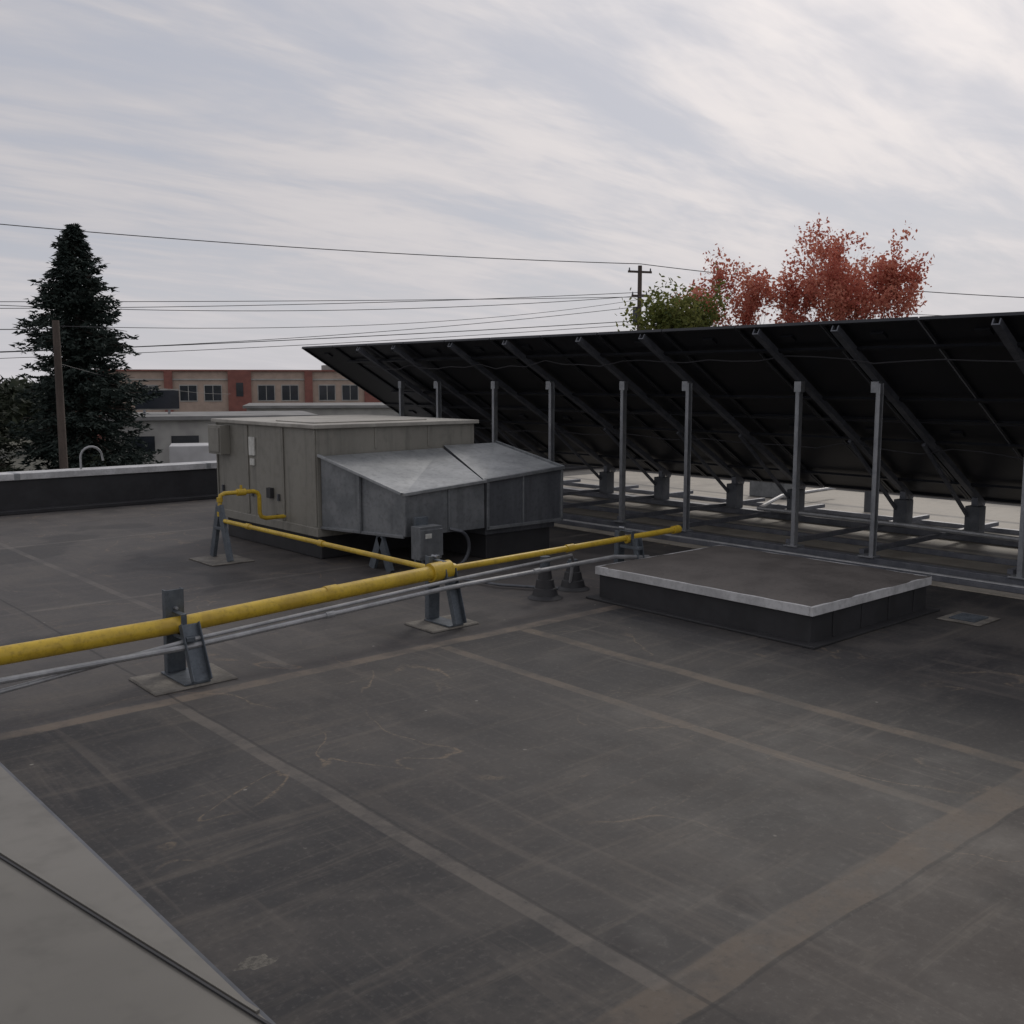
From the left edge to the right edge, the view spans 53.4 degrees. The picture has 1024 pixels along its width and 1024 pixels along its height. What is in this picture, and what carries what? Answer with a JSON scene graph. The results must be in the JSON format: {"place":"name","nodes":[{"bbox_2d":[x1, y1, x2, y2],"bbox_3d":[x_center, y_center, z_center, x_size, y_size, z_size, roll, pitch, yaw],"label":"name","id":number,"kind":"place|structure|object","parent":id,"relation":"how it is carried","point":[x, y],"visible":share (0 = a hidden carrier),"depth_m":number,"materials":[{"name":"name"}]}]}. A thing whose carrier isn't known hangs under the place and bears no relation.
{"place":"outdoors","nodes":[
{"label":"outdoors","id":0,"kind":"place"},
{"bbox_2d":[0,384,75,470],"bbox_3d":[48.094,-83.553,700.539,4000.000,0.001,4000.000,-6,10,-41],"label":"ground","id":1,"kind":"structure","parent":0,"point":[30,467],"depth_m":89.57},
{"bbox_2d":[0,403,21,471],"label":"spruce tree","id":2,"kind":"object","parent":1,"relation":"on","point":[3,435],"visible":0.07,"depth_m":45.88,"materials":[{"name":"green plant"}]},
{"bbox_2d":[0,393,30,471],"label":"spruce tree","id":3,"kind":"object","parent":1,"relation":"on","point":[9,449],"visible":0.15,"depth_m":40.41,"materials":[{"name":"green plant"}]},
{"bbox_2d":[0,375,52,435],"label":"distant trees","id":4,"kind":"object","parent":1,"relation":"on","point":[16,409],"visible":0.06,"depth_m":129.17,"materials":[{"name":"green plant"}]},
{"bbox_2d":[3,223,163,470],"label":"spruce tree","id":5,"kind":"object","parent":1,"relation":"on","point":[68,299],"visible":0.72,"depth_m":40.30,"materials":[{"name":"green plant"}]},
{"bbox_2d":[75,453,109,467],"bbox_3d":[-21.789,0.386,34.943,25.501,4.800,7.816,-5,9,-33],"label":"hedge","id":6,"kind":"object","parent":1,"relation":"on","point":[95,458],"depth_m":39.88,"materials":[{"name":"green plant"}]},
{"bbox_2d":[135,389,178,413],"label":"billboard","id":7,"kind":"object","parent":1,"relation":"on","point":[169,400],"visible":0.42,"depth_m":61.36,"materials":[{"name":"black metal"}]},
{"bbox_2d":[112,420,215,464],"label":"walls","id":8,"kind":"structure","parent":1,"relation":"on","point":[163,431],"depth_m":58.13,"materials":[{"name":"white paint"}]},
{"bbox_2d":[127,435,198,464],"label":"windows and doors","id":9,"kind":"structure","parent":8,"relation":"attached to","point":[150,440],"depth_m":57.89,"materials":[{"name":"grey glass"}]},
{"bbox_2d":[97,371,379,440],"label":"brick piers","id":10,"kind":"structure","parent":1,"relation":"on","point":[236,403],"depth_m":104.49,"materials":[{"name":"red brick"}]},
{"bbox_2d":[615,263,736,330],"bbox_3d":[6.310,-3.796,39.278,4.050,11.457,5.020,3,8,20],"label":"green deciduous tree","id":11,"kind":"object","parent":1,"relation":"on","point":[663,315],"visible":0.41,"depth_m":38.43,"materials":[{"name":"green plant"}]},
{"bbox_2d":[671,244,834,326],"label":"autumn maple tree","id":12,"kind":"object","parent":1,"relation":"on","point":[752,293],"visible":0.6,"depth_m":42.82,"materials":[{"name":"red plant"}]},
{"bbox_2d":[777,213,934,320],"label":"autumn maple tree","id":13,"kind":"object","parent":1,"relation":"on","point":[840,289],"visible":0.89,"depth_m":40.30,"materials":[{"name":"red plant"}]},
{"bbox_2d":[103,411,318,420],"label":"roof","id":14,"kind":"structure","parent":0,"point":[190,415],"depth_m":60.17,"materials":[{"name":"grey metal"}]},
{"bbox_2d":[110,371,364,411],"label":"walls","id":15,"kind":"structure","parent":0,"point":[200,405],"depth_m":104.51,"materials":[{"name":"beige brick"}]},
{"bbox_2d":[108,369,347,379],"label":"cornice","id":16,"kind":"structure","parent":15,"relation":"attached to","point":[228,370],"depth_m":103.94,"materials":[{"name":"red concrete"}]},
{"bbox_2d":[128,383,357,400],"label":"windows","id":17,"kind":"structure","parent":15,"relation":"attached to","point":[288,391],"depth_m":105.47,"materials":[{"name":"grey glass"}]},
{"bbox_2d":[131,385,358,401],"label":"window frames","id":18,"kind":"structure","parent":17,"relation":"attached to","point":[258,395],"depth_m":105.37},
{"bbox_2d":[321,365,332,369],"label":"roof units","id":19,"kind":"object","parent":15,"relation":"on","point":[324,367],"visible":0.21,"depth_m":112.53},
{"bbox_2d":[242,402,388,407],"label":"roof","id":20,"kind":"structure","parent":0,"point":[323,405],"depth_m":85.54,"materials":[{"name":"metal"}]},
{"bbox_2d":[247,408,398,415],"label":"walls","id":21,"kind":"structure","parent":0,"point":[354,411],"depth_m":85.53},
{"bbox_2d":[0,468,1023,1023],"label":"flat roof","id":22,"kind":"structure","parent":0,"point":[514,804],"depth_m":5.04,"materials":[{"name":"grey rubber"}]},
{"bbox_2d":[0,762,275,1023],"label":"foreground hvac hood","id":23,"kind":"object","parent":22,"relation":"on","point":[88,935],"visible":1,"depth_m":1.44,"materials":[{"name":"metal"}]},
{"bbox_2d":[129,587,236,695],"bbox_3d":[-2.202,0.829,6.825,0.597,0.598,0.501,-6,10,-41],"label":"pipe support","id":24,"kind":"object","parent":22,"relation":"on","point":[177,674],"visible":0.96,"depth_m":6.80,"materials":[{"name":"metal"}]},
{"bbox_2d":[188,503,254,565],"bbox_3d":[-3.252,0.226,11.366,0.500,0.633,0.620,-6,10,-41],"label":"pipe support","id":25,"kind":"object","parent":22,"relation":"on","point":[226,558],"visible":0.97,"depth_m":11.32,"materials":[{"name":"metal"}]},
{"bbox_2d":[233,954,277,970],"bbox_3d":[-0.893,1.559,3.525,0.208,0.005,0.124,-6,10,-41],"label":"mineral deposit","id":26,"kind":"object","parent":22,"relation":"on","point":[256,962],"visible":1,"depth_m":3.52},
{"bbox_2d":[0,461,601,515],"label":"parapet wall","id":27,"kind":"structure","parent":22,"relation":"on","point":[35,491],"depth_m":16.29,"materials":[{"name":"black roofing membrane"},{"name":"white metal"}]},
{"bbox_2d":[79,446,103,468],"bbox_3d":[-6.713,-0.877,16.274,0.386,0.365,0.036,-6,10,-41],"label":"gooseneck conduit","id":28,"kind":"object","parent":27,"relation":"on","point":[84,449],"visible":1,"depth_m":16.19,"materials":[{"name":"metal"}]},
{"bbox_2d":[208,414,564,571],"bbox_3d":[-1.643,-0.364,12.528,2.730,1.551,3.835,-6,10,-41],"label":"rooftop hvac unit","id":29,"kind":"object","parent":22,"relation":"on","point":[377,484],"visible":0.9,"depth_m":11.64,"materials":[{"name":"metal"}]},
{"bbox_2d":[404,554,478,632],"bbox_3d":[-0.565,0.646,8.375,0.507,0.564,0.435,-6,10,-41],"label":"pipe support","id":30,"kind":"object","parent":22,"relation":"on","point":[433,622],"visible":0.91,"depth_m":8.34,"materials":[{"name":"metal"}]},
{"bbox_2d":[0,554,649,693],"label":"electrical conduit","id":31,"kind":"object","parent":30,"relation":"attached to","point":[69,670],"visible":0.91,"depth_m":7.28,"materials":[{"name":"metal"}]},
{"bbox_2d":[0,485,681,665],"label":"gas pipe","id":32,"kind":"object","parent":30,"relation":"on","point":[100,638],"visible":0.98,"depth_m":7.45,"materials":[{"name":"yellow metal"}]},
{"bbox_2d":[411,516,557,589],"bbox_3d":[-0.263,0.396,10.182,0.823,0.598,1.702,-6,10,-41],"label":"disconnect box","id":33,"kind":"object","parent":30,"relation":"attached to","point":[426,539],"visible":0.83,"depth_m":10.41,"materials":[{"name":"metal"}]},
{"bbox_2d":[527,555,562,600],"bbox_3d":[0.305,0.600,9.418,0.330,0.386,0.330,-6,10,-41],"label":"roof vent boot","id":34,"kind":"object","parent":22,"relation":"on","point":[544,589],"visible":0.78,"depth_m":9.36,"materials":[{"name":"rubber"}]},
{"bbox_2d":[558,559,589,591],"bbox_3d":[0.588,0.597,9.828,0.330,0.286,0.330,-6,10,-41],"label":"roof vent boot","id":35,"kind":"object","parent":22,"relation":"on","point":[577,584],"visible":0.75,"depth_m":9.76,"materials":[{"name":"rubber"}]},
{"bbox_2d":[614,526,644,562],"bbox_3d":[1.145,0.443,9.855,0.417,0.586,0.369,-6,10,-41],"label":"pipe support","id":36,"kind":"object","parent":22,"relation":"on","point":[636,545],"visible":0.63,"depth_m":9.85,"materials":[{"name":"metal"}]},
{"bbox_2d":[604,921,668,959],"bbox_3d":[0.448,1.536,3.671,0.285,0.014,0.286,-6,10,-41],"label":"roof blister","id":37,"kind":"object","parent":22,"relation":"on","point":[638,940],"visible":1,"depth_m":3.65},
{"bbox_2d":[714,875,790,914],"bbox_3d":[0.934,1.492,3.983,0.351,0.021,0.331,-6,10,-41],"label":"roof blister","id":38,"kind":"object","parent":22,"relation":"on","point":[749,895],"visible":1,"depth_m":3.96,"materials":[{"name":"grey rubber"}]},
{"bbox_2d":[586,545,939,648],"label":"skylight curb","id":39,"kind":"structure","parent":22,"relation":"on","point":[809,603],"depth_m":8.54,"materials":[{"name":"white metal"}]},
{"bbox_2d":[553,471,1023,599],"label":"walkway membrane","id":40,"kind":"object","parent":22,"relation":"on","point":[1004,516],"visible":0.4,"depth_m":14.63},
{"bbox_2d":[302,311,1023,593],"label":"solar panel array","id":41,"kind":"object","parent":40,"relation":"on","point":[907,409],"visible":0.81,"depth_m":12.82,"materials":[{"name":"glass"}]},
{"bbox_2d":[864,491,870,512],"bbox_3d":[5.442,-0.374,15.443,0.292,0.780,0.300,-6,10,-41],"label":"roof vent pipe","id":42,"kind":"object","parent":40,"relation":"on","point":[867,501],"visible":0.06,"depth_m":15.41,"materials":[{"name":"grey metal"}]},
{"bbox_2d":[937,611,1000,626],"bbox_3d":[3.847,0.890,8.584,0.400,0.027,0.360,-6,10,-41],"label":"roof drain plate","id":43,"kind":"object","parent":22,"relation":"on","point":[972,619],"visible":1,"depth_m":8.54,"materials":[{"name":"metal"}]},
{"bbox_2d":[0,0,1023,382],"label":"sky","id":44,"kind":"structure","parent":0,"point":[664,133],"materials":[{"name":"grey"}]},
{"label":"parking lot","id":45,"kind":"structure","parent":0,"visible":0},
{"bbox_2d":[52,320,67,468],"bbox_3d":[-16.144,-2.266,36.621,0.340,9.100,0.340,-6,10,-41],"label":"utility pole","id":46,"kind":"object","parent":45,"relation":"on","point":[62,442],"visible":0.66,"depth_m":36.30,"materials":[{"name":"brown wood"}]},
{"bbox_2d":[169,443,216,462],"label":"box truck","id":47,"kind":"object","parent":45,"relation":"on","point":[185,452],"visible":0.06,"depth_m":51.85,"materials":[{"name":"white metal"}]},
{"bbox_2d":[628,265,651,329],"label":"utility pole","id":48,"kind":"object","parent":45,"relation":"on","point":[639,290],"visible":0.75,"depth_m":58.36,"materials":[{"name":"brown wood"}]},
{"bbox_2d":[0,224,1023,393],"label":"power lines","id":49,"kind":"object","parent":48,"relation":"attached to","point":[363,309],"visible":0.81,"depth_m":54.79,"materials":[{"name":"metal"}]}
]}

